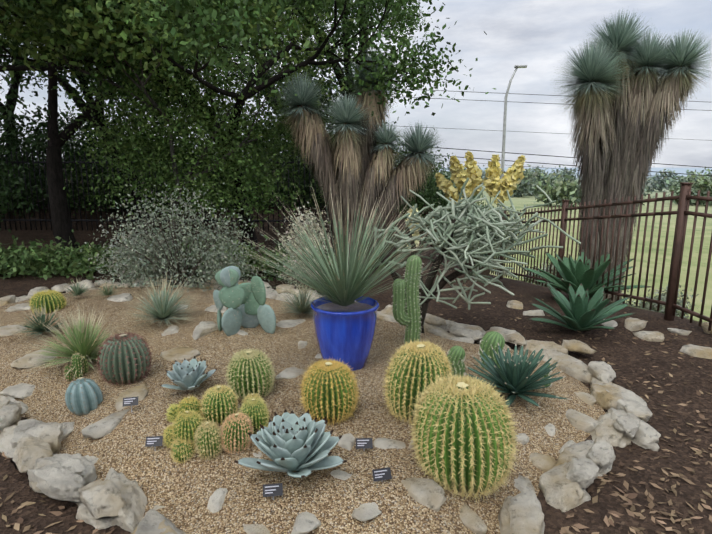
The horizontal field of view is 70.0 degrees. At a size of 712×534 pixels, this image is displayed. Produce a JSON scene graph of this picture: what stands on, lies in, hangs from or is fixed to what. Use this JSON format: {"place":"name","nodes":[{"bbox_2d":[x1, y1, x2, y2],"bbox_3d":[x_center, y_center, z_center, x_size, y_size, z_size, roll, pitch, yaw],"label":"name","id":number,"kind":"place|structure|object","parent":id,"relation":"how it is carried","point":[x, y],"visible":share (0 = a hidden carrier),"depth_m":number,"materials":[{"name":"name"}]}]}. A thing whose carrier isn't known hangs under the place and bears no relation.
{"place":"outdoors","nodes":[
{"label":"outdoors","id":0,"kind":"place"},
{"bbox_2d":[0,164,711,533],"bbox_3d":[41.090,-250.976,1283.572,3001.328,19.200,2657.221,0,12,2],"label":"ground","id":1,"kind":"structure","parent":0,"point":[628,358],"depth_m":4.70,"materials":[{"name":"soil"}]},
{"bbox_2d":[0,24,23,200],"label":"tree trunk","id":2,"kind":"object","parent":1,"relation":"on","point":[9,102],"visible":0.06,"depth_m":15.28,"materials":[{"name":"brown plant"}]},
{"bbox_2d":[0,235,50,278],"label":"bush","id":3,"kind":"object","parent":1,"relation":"on","point":[21,252],"visible":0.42,"depth_m":7.24,"materials":[{"name":"green plant"}]},
{"bbox_2d":[0,425,53,457],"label":"rock","id":4,"kind":"object","parent":1,"relation":"on","point":[6,435],"visible":0.23,"depth_m":2.82,"materials":[{"name":"stone"}]},
{"bbox_2d":[11,419,62,453],"bbox_3d":[-1.819,0.966,2.880,0.406,0.131,0.265,0,12,2],"label":"rock","id":5,"kind":"object","parent":1,"relation":"on","point":[51,433],"visible":0.52,"depth_m":2.85,"materials":[{"name":"stone"}]},
{"bbox_2d":[0,241,77,279],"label":"bush","id":6,"kind":"object","parent":1,"relation":"on","point":[14,260],"visible":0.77,"depth_m":7.05,"materials":[{"name":"green plant"}]},
{"bbox_2d":[1,230,111,277],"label":"bush","id":7,"kind":"object","parent":1,"relation":"on","point":[51,247],"visible":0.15,"depth_m":7.37,"materials":[{"name":"green plant"}]},
{"bbox_2d":[0,115,129,214],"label":"bush","id":8,"kind":"object","parent":1,"relation":"on","point":[34,136],"visible":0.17,"depth_m":14.85,"materials":[{"name":"green plant"}]},
{"bbox_2d":[0,13,140,232],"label":"tree canopy","id":9,"kind":"object","parent":1,"relation":"on","point":[4,198],"visible":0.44,"depth_m":9.70,"materials":[{"name":"green plant"}]},
{"bbox_2d":[31,236,114,274],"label":"bush","id":10,"kind":"object","parent":1,"relation":"on","point":[52,260],"visible":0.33,"depth_m":7.30,"materials":[{"name":"green plant"}]},
{"bbox_2d":[46,241,110,281],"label":"bush","id":11,"kind":"object","parent":1,"relation":"on","point":[81,269],"visible":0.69,"depth_m":7.14,"materials":[{"name":"green plant"}]},
{"bbox_2d":[76,501,114,529],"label":"rock","id":12,"kind":"object","parent":1,"relation":"on","point":[85,515],"visible":0.17,"depth_m":2.24,"materials":[{"name":"stone"}]},
{"bbox_2d":[78,479,125,519],"bbox_3d":[-1.130,1.017,2.270,0.231,0.113,0.164,11,16,43],"label":"rock","id":13,"kind":"object","parent":12,"relation":"on","point":[100,499],"visible":1,"depth_m":2.23,"materials":[{"name":"stone"}]},
{"bbox_2d":[7,0,188,217],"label":"tree trunk","id":14,"kind":"object","parent":1,"relation":"on","point":[95,117],"visible":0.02,"depth_m":12.46,"materials":[{"name":"brown plant"}]},
{"bbox_2d":[0,0,344,121],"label":"tree canopy","id":15,"kind":"object","parent":14,"relation":"attached to","point":[22,63],"visible":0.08,"depth_m":9.33,"materials":[{"name":"green plant"}]},
{"bbox_2d":[0,0,397,190],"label":"tree canopy","id":16,"kind":"object","parent":14,"relation":"attached to","point":[276,65],"visible":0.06,"depth_m":13.04,"materials":[{"name":"green plant"}]},
{"bbox_2d":[0,0,234,157],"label":"canopy","id":17,"kind":"object","parent":1,"relation":"on","point":[119,66],"visible":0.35,"depth_m":6.92,"materials":[{"name":"green plant"}]},
{"bbox_2d":[35,125,229,214],"bbox_3d":[-6.279,-2.590,14.985,5.685,3.196,4.458,5,13,25],"label":"bush","id":18,"kind":"object","parent":1,"relation":"on","point":[101,189],"visible":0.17,"depth_m":14.15,"materials":[{"name":"green plant"}]},
{"bbox_2d":[46,5,224,248],"bbox_3d":[-4.707,-3.909,9.450,4.598,7.367,6.898,0,12,2],"label":"tree trunk","id":19,"kind":"object","parent":1,"relation":"on","point":[61,220],"depth_m":8.89,"materials":[{"name":"brown plant"}]},
{"bbox_2d":[89,217,188,285],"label":"silver shrub","id":20,"kind":"object","parent":1,"relation":"on","point":[121,259],"visible":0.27,"depth_m":6.59,"materials":[{"name":"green plant"}]},
{"bbox_2d":[135,509,186,533],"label":"rock","id":21,"kind":"object","parent":1,"relation":"on","point":[151,521],"visible":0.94,"depth_m":2.16,"materials":[{"name":"stone"}]},
{"bbox_2d":[0,151,331,232],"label":"black fence","id":22,"kind":"object","parent":1,"relation":"on","point":[75,219],"visible":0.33,"depth_m":11.04,"materials":[{"name":"metal"}]},
{"bbox_2d":[79,169,281,296],"bbox_3d":[-2.116,-0.241,6.121,2.614,1.846,1.970,0,12,2],"label":"silver shrub","id":23,"kind":"object","parent":1,"relation":"on","point":[209,259],"depth_m":6.07,"materials":[{"name":"plant"}]},
{"bbox_2d":[0,0,365,244],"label":"mesquite tree","id":24,"kind":"object","parent":1,"relation":"on","point":[142,139],"depth_m":7.53,"materials":[{"name":"plant"}]},
{"bbox_2d":[148,108,325,213],"bbox_3d":[-3.423,-2.886,15.372,6.229,3.678,4.612,0,12,2],"label":"bush","id":25,"kind":"object","parent":1,"relation":"on","point":[278,191],"visible":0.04,"depth_m":14.81,"materials":[{"name":"green plant"}]},
{"bbox_2d":[0,0,495,244],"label":"tree","id":26,"kind":"object","parent":1,"relation":"on","point":[410,80],"visible":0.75,"depth_m":6.60,"materials":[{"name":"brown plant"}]},
{"bbox_2d":[204,240,293,279],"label":"bush","id":27,"kind":"object","parent":1,"relation":"on","point":[266,267],"visible":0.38,"depth_m":7.02,"materials":[{"name":"green plant"}]},
{"bbox_2d":[0,287,605,533],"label":"gravel bed","id":28,"kind":"object","parent":1,"relation":"on","point":[182,493],"visible":0.56,"depth_m":2.86,"materials":[{"name":"gravel"}]},
{"bbox_2d":[9,401,20,425],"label":"rock","id":29,"kind":"object","parent":28,"relation":"on","point":[15,423],"visible":0.08,"depth_m":3.16,"materials":[{"name":"stone"}]},
{"bbox_2d":[0,404,21,429],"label":"rock","id":30,"kind":"object","parent":29,"relation":"on","point":[10,414],"visible":0.98,"depth_m":3.00,"materials":[{"name":"stone"}]},
{"bbox_2d":[0,383,34,398],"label":"rock","id":31,"kind":"object","parent":28,"relation":"on","point":[22,390],"visible":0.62,"depth_m":3.43,"materials":[{"name":"stone"}]},
{"bbox_2d":[11,348,56,367],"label":"rock","id":32,"kind":"object","parent":28,"relation":"on","point":[22,363],"visible":0.62,"depth_m":3.70,"materials":[{"name":"stone"}]},
{"bbox_2d":[12,301,72,337],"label":"sotol plant","id":33,"kind":"object","parent":28,"relation":"on","point":[38,327],"visible":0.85,"depth_m":4.24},
{"bbox_2d":[28,289,66,313],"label":"barrel cactus","id":34,"kind":"object","parent":28,"relation":"on","point":[54,299],"visible":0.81,"depth_m":4.81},
{"bbox_2d":[52,453,96,485],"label":"rock","id":35,"kind":"object","parent":28,"relation":"on","point":[88,475],"visible":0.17,"depth_m":2.54,"materials":[{"name":"stone"}]},
{"bbox_2d":[10,434,52,472],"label":"rock","id":36,"kind":"object","parent":35,"relation":"on","point":[30,450],"visible":0.92,"depth_m":2.60,"materials":[{"name":"stone"}]},
{"bbox_2d":[29,455,85,492],"bbox_3d":[-1.450,0.990,2.479,0.255,0.083,0.256,-5,13,-25],"label":"rock","id":37,"kind":"object","parent":35,"relation":"on","point":[74,465],"visible":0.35,"depth_m":2.48,"materials":[{"name":"stone"}]},
{"bbox_2d":[27,463,84,502],"bbox_3d":[-1.394,1.003,2.400,0.350,0.089,0.153,6,13,29],"label":"rock","id":38,"kind":"object","parent":37,"relation":"on","point":[56,481],"visible":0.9,"depth_m":2.35,"materials":[{"name":"stone"}]},
{"bbox_2d":[18,304,136,378],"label":"sotol plant","id":39,"kind":"object","parent":28,"relation":"on","point":[82,338],"visible":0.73,"depth_m":3.61,"materials":[{"name":"plant"}]},
{"bbox_2d":[64,377,103,416],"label":"barrel cactus","id":40,"kind":"object","parent":28,"relation":"on","point":[83,396],"visible":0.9,"depth_m":3.05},
{"bbox_2d":[82,409,129,438],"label":"rock","id":41,"kind":"object","parent":28,"relation":"on","point":[105,426],"visible":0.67,"depth_m":2.84,"materials":[{"name":"stone"}]},
{"bbox_2d":[94,331,152,386],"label":"barrel cactus","id":42,"kind":"object","parent":28,"relation":"on","point":[125,358],"visible":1,"depth_m":3.30,"materials":[{"name":"plant"}]},
{"bbox_2d":[104,467,146,532],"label":"rock","id":43,"kind":"object","parent":28,"relation":"on","point":[129,518],"visible":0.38,"depth_m":2.31,"materials":[{"name":"stone"}]},
{"bbox_2d":[115,382,148,410],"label":"rock","id":44,"kind":"object","parent":28,"relation":"on","point":[141,390],"visible":0.67,"depth_m":3.12,"materials":[{"name":"stone"}]},
{"bbox_2d":[118,275,203,330],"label":"sotol plant","id":45,"kind":"object","parent":28,"relation":"on","point":[163,305],"visible":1,"depth_m":4.48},
{"bbox_2d":[160,347,200,360],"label":"rock","id":46,"kind":"object","parent":28,"relation":"on","point":[180,353],"visible":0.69,"depth_m":3.73,"materials":[{"name":"stone"}]},
{"bbox_2d":[169,438,196,464],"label":"barrel cactus","id":47,"kind":"object","parent":28,"relation":"on","point":[180,451],"visible":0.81,"depth_m":2.54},
{"bbox_2d":[169,408,204,447],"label":"barrel cactus","id":48,"kind":"object","parent":28,"relation":"on","point":[187,423],"visible":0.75,"depth_m":2.58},
{"bbox_2d":[159,356,216,389],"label":"agave","id":49,"kind":"object","parent":28,"relation":"on","point":[186,375],"visible":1,"depth_m":3.15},
{"bbox_2d":[192,321,217,339],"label":"rock","id":50,"kind":"object","parent":28,"relation":"on","point":[203,328],"visible":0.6,"depth_m":4.18,"materials":[{"name":"stone"}]},
{"bbox_2d":[193,420,223,459],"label":"barrel cactus","id":51,"kind":"object","parent":28,"relation":"on","point":[208,440],"visible":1,"depth_m":2.52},
{"bbox_2d":[207,488,227,512],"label":"rock","id":52,"kind":"object","parent":28,"relation":"on","point":[216,500],"visible":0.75,"depth_m":2.27,"materials":[{"name":"stone"}]},
{"bbox_2d":[199,384,239,424],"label":"barrel cactus","id":53,"kind":"object","parent":28,"relation":"on","point":[219,403],"visible":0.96,"depth_m":2.79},
{"bbox_2d":[219,412,254,453],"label":"barrel cactus","id":54,"kind":"object","parent":28,"relation":"on","point":[236,428],"visible":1,"depth_m":2.54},
{"bbox_2d":[212,266,275,335],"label":"prickly pear cactus","id":55,"kind":"object","parent":28,"relation":"on","point":[244,306],"visible":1,"depth_m":4.16,"materials":[{"name":"plant"}]},
{"bbox_2d":[225,348,277,400],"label":"barrel cactus","id":56,"kind":"object","parent":28,"relation":"on","point":[250,370],"visible":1,"depth_m":3.03,"materials":[{"name":"plant"}]},
{"bbox_2d":[238,397,269,433],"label":"barrel cactus","id":57,"kind":"object","parent":28,"relation":"on","point":[256,410],"visible":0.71,"depth_m":2.71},
{"bbox_2d":[122,371,391,499],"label":"plant labels","id":58,"kind":"object","parent":28,"relation":"on","point":[276,489],"visible":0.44,"depth_m":2.52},
{"bbox_2d":[234,409,346,477],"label":"agave","id":59,"kind":"object","parent":28,"relation":"on","point":[302,445],"visible":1,"depth_m":2.30,"materials":[{"name":"plant"}]},
{"bbox_2d":[276,285,321,317],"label":"grass tuft","id":60,"kind":"object","parent":28,"relation":"on","point":[301,304],"visible":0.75,"depth_m":4.78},
{"bbox_2d":[291,512,320,533],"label":"rock","id":61,"kind":"object","parent":28,"relation":"on","point":[306,522],"visible":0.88,"depth_m":2.10,"materials":[{"name":"stone"}]},
{"bbox_2d":[299,358,360,424],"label":"barrel cactus","id":62,"kind":"object","parent":28,"relation":"on","point":[329,392],"visible":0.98,"depth_m":2.77,"materials":[{"name":"plant"}]},
{"bbox_2d":[310,296,379,370],"bbox_3d":[-0.076,0.470,3.545,0.476,0.451,0.476,0,12,2],"label":"blue pot","id":63,"kind":"object","parent":28,"relation":"on","point":[345,334],"visible":0.85,"depth_m":3.38,"materials":[{"name":"ceramic"}]},
{"bbox_2d":[228,178,451,305],"bbox_3d":[-0.066,-0.189,3.429,1.671,0.918,1.804,0,12,2],"label":"potted spiky plant","id":64,"kind":"object","parent":63,"relation":"on","point":[347,284],"visible":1,"depth_m":3.39,"materials":[{"name":"plant"}]},
{"bbox_2d":[351,502,381,520],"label":"rock","id":65,"kind":"object","parent":28,"relation":"on","point":[366,512],"visible":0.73,"depth_m":2.14,"materials":[{"name":"stone"}]},
{"bbox_2d":[393,255,421,342],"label":"column cactus","id":66,"kind":"object","parent":28,"relation":"on","point":[399,294],"depth_m":3.91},
{"bbox_2d":[382,340,453,425],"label":"barrel cactus","id":67,"kind":"object","parent":28,"relation":"on","point":[414,368],"visible":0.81,"depth_m":2.79,"materials":[{"name":"plant"}]},
{"bbox_2d":[401,478,445,511],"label":"rock","id":68,"kind":"object","parent":28,"relation":"on","point":[429,493],"visible":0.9,"depth_m":2.22,"materials":[{"name":"stone"}]},
{"bbox_2d":[447,345,467,376],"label":"small cactus","id":69,"kind":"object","parent":28,"relation":"on","point":[456,354],"visible":0.65,"depth_m":3.39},
{"bbox_2d":[406,372,520,502],"bbox_3d":[0.509,0.779,2.405,0.541,0.527,0.541,0,12,2],"label":"barrel cactus","id":70,"kind":"object","parent":28,"relation":"on","point":[464,435],"visible":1,"depth_m":2.26,"materials":[{"name":"plant"}]},
{"bbox_2d":[459,504,486,533],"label":"rock","id":71,"kind":"object","parent":28,"relation":"on","point":[472,521],"visible":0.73,"depth_m":2.16,"materials":[{"name":"stone"}]},
{"bbox_2d":[478,331,504,369],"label":"barrel cactus","id":72,"kind":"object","parent":28,"relation":"on","point":[493,339],"visible":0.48,"depth_m":3.52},
{"bbox_2d":[498,497,511,533],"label":"rock","id":73,"kind":"object","parent":28,"relation":"on","point":[504,518],"visible":0.21,"depth_m":2.20,"materials":[{"name":"stone"}]},
{"bbox_2d":[464,343,570,407],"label":"dark agave","id":74,"kind":"object","parent":28,"relation":"on","point":[512,374],"visible":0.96,"depth_m":3.14,"materials":[{"name":"plant"}]},
{"bbox_2d":[507,491,544,533],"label":"rock","id":75,"kind":"object","parent":28,"relation":"on","point":[525,512],"visible":0.81,"depth_m":2.17,"materials":[{"name":"stone"}]},
{"bbox_2d":[529,453,556,471],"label":"rock","id":76,"kind":"object","parent":28,"relation":"on","point":[544,463],"visible":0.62,"depth_m":2.65,"materials":[{"name":"stone"}]},
{"bbox_2d":[546,349,592,383],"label":"rock","id":77,"kind":"object","parent":28,"relation":"on","point":[573,367],"visible":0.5,"depth_m":3.86,"materials":[{"name":"stone"}]},
{"bbox_2d":[555,440,610,475],"bbox_3d":[1.224,1.015,2.698,0.232,0.106,0.481,8,14,34],"label":"rock","id":78,"kind":"object","parent":28,"relation":"on","point":[570,452],"visible":0.38,"depth_m":2.67,"materials":[{"name":"stone"}]},
{"bbox_2d":[586,436,615,468],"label":"rock","id":79,"kind":"object","parent":78,"relation":"on","point":[600,453],"visible":0.88,"depth_m":2.59,"materials":[{"name":"stone"}]},
{"bbox_2d":[566,409,599,432],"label":"rock","id":80,"kind":"object","parent":28,"relation":"on","point":[582,421],"visible":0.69,"depth_m":3.04,"materials":[{"name":"stone"}]},
{"bbox_2d":[269,198,339,290],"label":"cream shrub","id":81,"kind":"object","parent":1,"relation":"on","point":[300,239],"visible":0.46,"depth_m":6.34,"materials":[{"name":"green plant"}]},
{"bbox_2d":[181,0,432,202],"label":"tree","id":82,"kind":"object","parent":1,"relation":"on","point":[401,20],"visible":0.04,"depth_m":18.60,"materials":[{"name":"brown plant"}]},
{"bbox_2d":[249,110,400,214],"bbox_3d":[-1.234,-3.286,16.411,5.744,3.451,4.650,0,12,2],"label":"bush","id":83,"kind":"object","parent":1,"relation":"on","point":[309,193],"visible":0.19,"depth_m":15.28,"materials":[{"name":"green plant"}]},
{"bbox_2d":[298,0,367,104],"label":"tree branches","id":84,"kind":"object","parent":1,"relation":"on","point":[338,76],"visible":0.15,"depth_m":11.46,"materials":[{"name":"brown plant"}]},
{"bbox_2d":[0,276,711,533],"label":"leaf litter","id":85,"kind":"object","parent":1,"relation":"on","point":[563,530],"visible":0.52,"depth_m":2.42,"materials":[{"name":"plant"}]},
{"bbox_2d":[274,47,447,268],"bbox_3d":[0.086,-1.377,7.608,2.695,3.833,1.687,-2,12,-11],"label":"tree","id":86,"kind":"object","parent":1,"relation":"on","point":[359,134],"visible":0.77,"depth_m":7.29,"materials":[{"name":"brown plant"}]},
{"bbox_2d":[376,123,483,219],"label":"bush","id":87,"kind":"object","parent":1,"relation":"on","point":[429,192],"visible":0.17,"depth_m":16.54,"materials":[{"name":"green plant"}]},
{"bbox_2d":[365,178,580,332],"bbox_3d":[1.034,-0.006,4.328,1.580,1.473,1.367,5,13,23],"label":"cholla cactus","id":88,"kind":"object","parent":1,"relation":"on","point":[464,224],"visible":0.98,"depth_m":4.20,"materials":[{"name":"green plant"}]},
{"bbox_2d":[434,151,529,278],"bbox_3d":[2.113,-0.817,8.236,1.570,2.109,1.526,-7,13,-29],"label":"flowering yucca plant","id":89,"kind":"object","parent":1,"relation":"on","point":[494,184],"visible":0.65,"depth_m":8.14,"materials":[{"name":"plant"}]},
{"bbox_2d":[496,65,526,274],"bbox_3d":[7.669,-4.464,25.364,0.960,10.558,0.220,0,12,2],"label":"street light pole","id":90,"kind":"object","parent":1,"relation":"on","point":[516,67],"visible":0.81,"depth_m":24.78,"materials":[{"name":"metal"}]},
{"bbox_2d":[499,167,538,197],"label":"bush","id":91,"kind":"object","parent":1,"relation":"on","point":[522,187],"visible":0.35,"depth_m":141.41,"materials":[{"name":"green plant"}]},
{"bbox_2d":[518,340,567,354],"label":"rock","id":92,"kind":"object","parent":1,"relation":"on","point":[532,345],"visible":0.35,"depth_m":4.27,"materials":[{"name":"stone"}]},
{"bbox_2d":[562,339,596,353],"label":"rock","id":93,"kind":"object","parent":92,"relation":"on","point":[574,345],"visible":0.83,"depth_m":4.15,"materials":[{"name":"stone"}]},
{"bbox_2d":[401,182,711,330],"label":"fence","id":94,"kind":"object","parent":1,"relation":"on","point":[684,197],"visible":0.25,"depth_m":5.66,"materials":[{"name":"metal"}]},
{"bbox_2d":[528,170,584,207],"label":"bush","id":95,"kind":"object","parent":1,"relation":"on","point":[559,189],"visible":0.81,"depth_m":106.88,"materials":[{"name":"green plant"}]},
{"bbox_2d":[539,462,590,511],"bbox_3d":[1.019,1.061,2.470,0.345,0.106,0.236,-8,14,-35],"label":"rock","id":96,"kind":"object","parent":1,"relation":"on","point":[560,491],"visible":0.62,"depth_m":2.41,"materials":[{"name":"stone"}]},
{"bbox_2d":[564,458,598,488],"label":"rock","id":97,"kind":"object","parent":96,"relation":"on","point":[582,472],"visible":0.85,"depth_m":2.44,"materials":[{"name":"stone"}]},
{"bbox_2d":[528,281,636,330],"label":"agave","id":98,"kind":"object","parent":1,"relation":"on","point":[581,312],"visible":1,"depth_m":4.72,"materials":[{"name":"plant"}]},
{"bbox_2d":[524,250,651,298],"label":"agave","id":99,"kind":"object","parent":1,"relation":"on","point":[576,273],"visible":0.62,"depth_m":6.50,"materials":[{"name":"plant"}]},
{"bbox_2d":[590,380,623,409],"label":"rock","id":100,"kind":"object","parent":1,"relation":"on","point":[603,397],"visible":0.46,"depth_m":3.35,"materials":[{"name":"stone"}]},
{"bbox_2d":[590,413,630,447],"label":"rock","id":101,"kind":"object","parent":1,"relation":"on","point":[606,428],"visible":0.44,"depth_m":2.92,"materials":[{"name":"stone"}]},
{"bbox_2d":[613,413,640,438],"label":"rock","id":102,"kind":"object","parent":101,"relation":"on","point":[627,424],"visible":0.96,"depth_m":2.89,"materials":[{"name":"stone"}]},
{"bbox_2d":[590,377,647,407],"bbox_3d":[1.740,0.870,3.437,0.256,0.095,0.553,-4,12,-19],"label":"rock","id":103,"kind":"object","parent":1,"relation":"on","point":[628,394],"visible":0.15,"depth_m":3.42,"materials":[{"name":"stone"}]},
{"bbox_2d":[588,361,615,382],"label":"rock","id":104,"kind":"object","parent":103,"relation":"on","point":[602,371],"visible":0.96,"depth_m":3.64,"materials":[{"name":"stone"}]},
{"bbox_2d":[550,9,711,303],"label":"tree","id":105,"kind":"object","parent":1,"relation":"on","point":[623,113],"visible":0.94,"depth_m":8.87,"materials":[{"name":"brown plant"}]},
{"bbox_2d":[605,408,660,450],"bbox_3d":[1.620,0.944,3.024,0.178,0.116,0.444,0,12,2],"label":"rock","id":106,"kind":"object","parent":1,"relation":"on","point":[646,436],"visible":0.48,"depth_m":2.88,"materials":[{"name":"stone"}]},
{"bbox_2d":[617,399,651,421],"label":"rock","id":107,"kind":"object","parent":106,"relation":"on","point":[640,411],"visible":0.83,"depth_m":3.07,"materials":[{"name":"stone"}]},
{"bbox_2d":[646,168,679,191],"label":"bush","id":108,"kind":"object","parent":1,"relation":"on","point":[660,182],"visible":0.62,"depth_m":190.74,"materials":[{"name":"green plant"}]},
{"bbox_2d":[641,284,701,317],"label":"shrub","id":109,"kind":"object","parent":1,"relation":"on","point":[679,302],"depth_m":14.55,"materials":[{"name":"green plant"}]},
{"bbox_2d":[662,169,711,205],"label":"bush","id":110,"kind":"object","parent":1,"relation":"on","point":[703,185],"visible":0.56,"depth_m":117.13,"materials":[{"name":"green plant"}]},
{"bbox_2d":[680,344,711,358],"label":"rock","id":111,"kind":"object","parent":1,"relation":"on","point":[698,351],"visible":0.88,"depth_m":4.23,"materials":[{"name":"stone"}]},
{"bbox_2d":[0,0,711,167],"label":"sky","id":112,"kind":"structure","parent":0,"point":[538,35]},
{"bbox_2d":[270,86,711,179],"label":"power lines","id":113,"kind":"object","parent":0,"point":[540,132],"visible":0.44,"depth_m":26.91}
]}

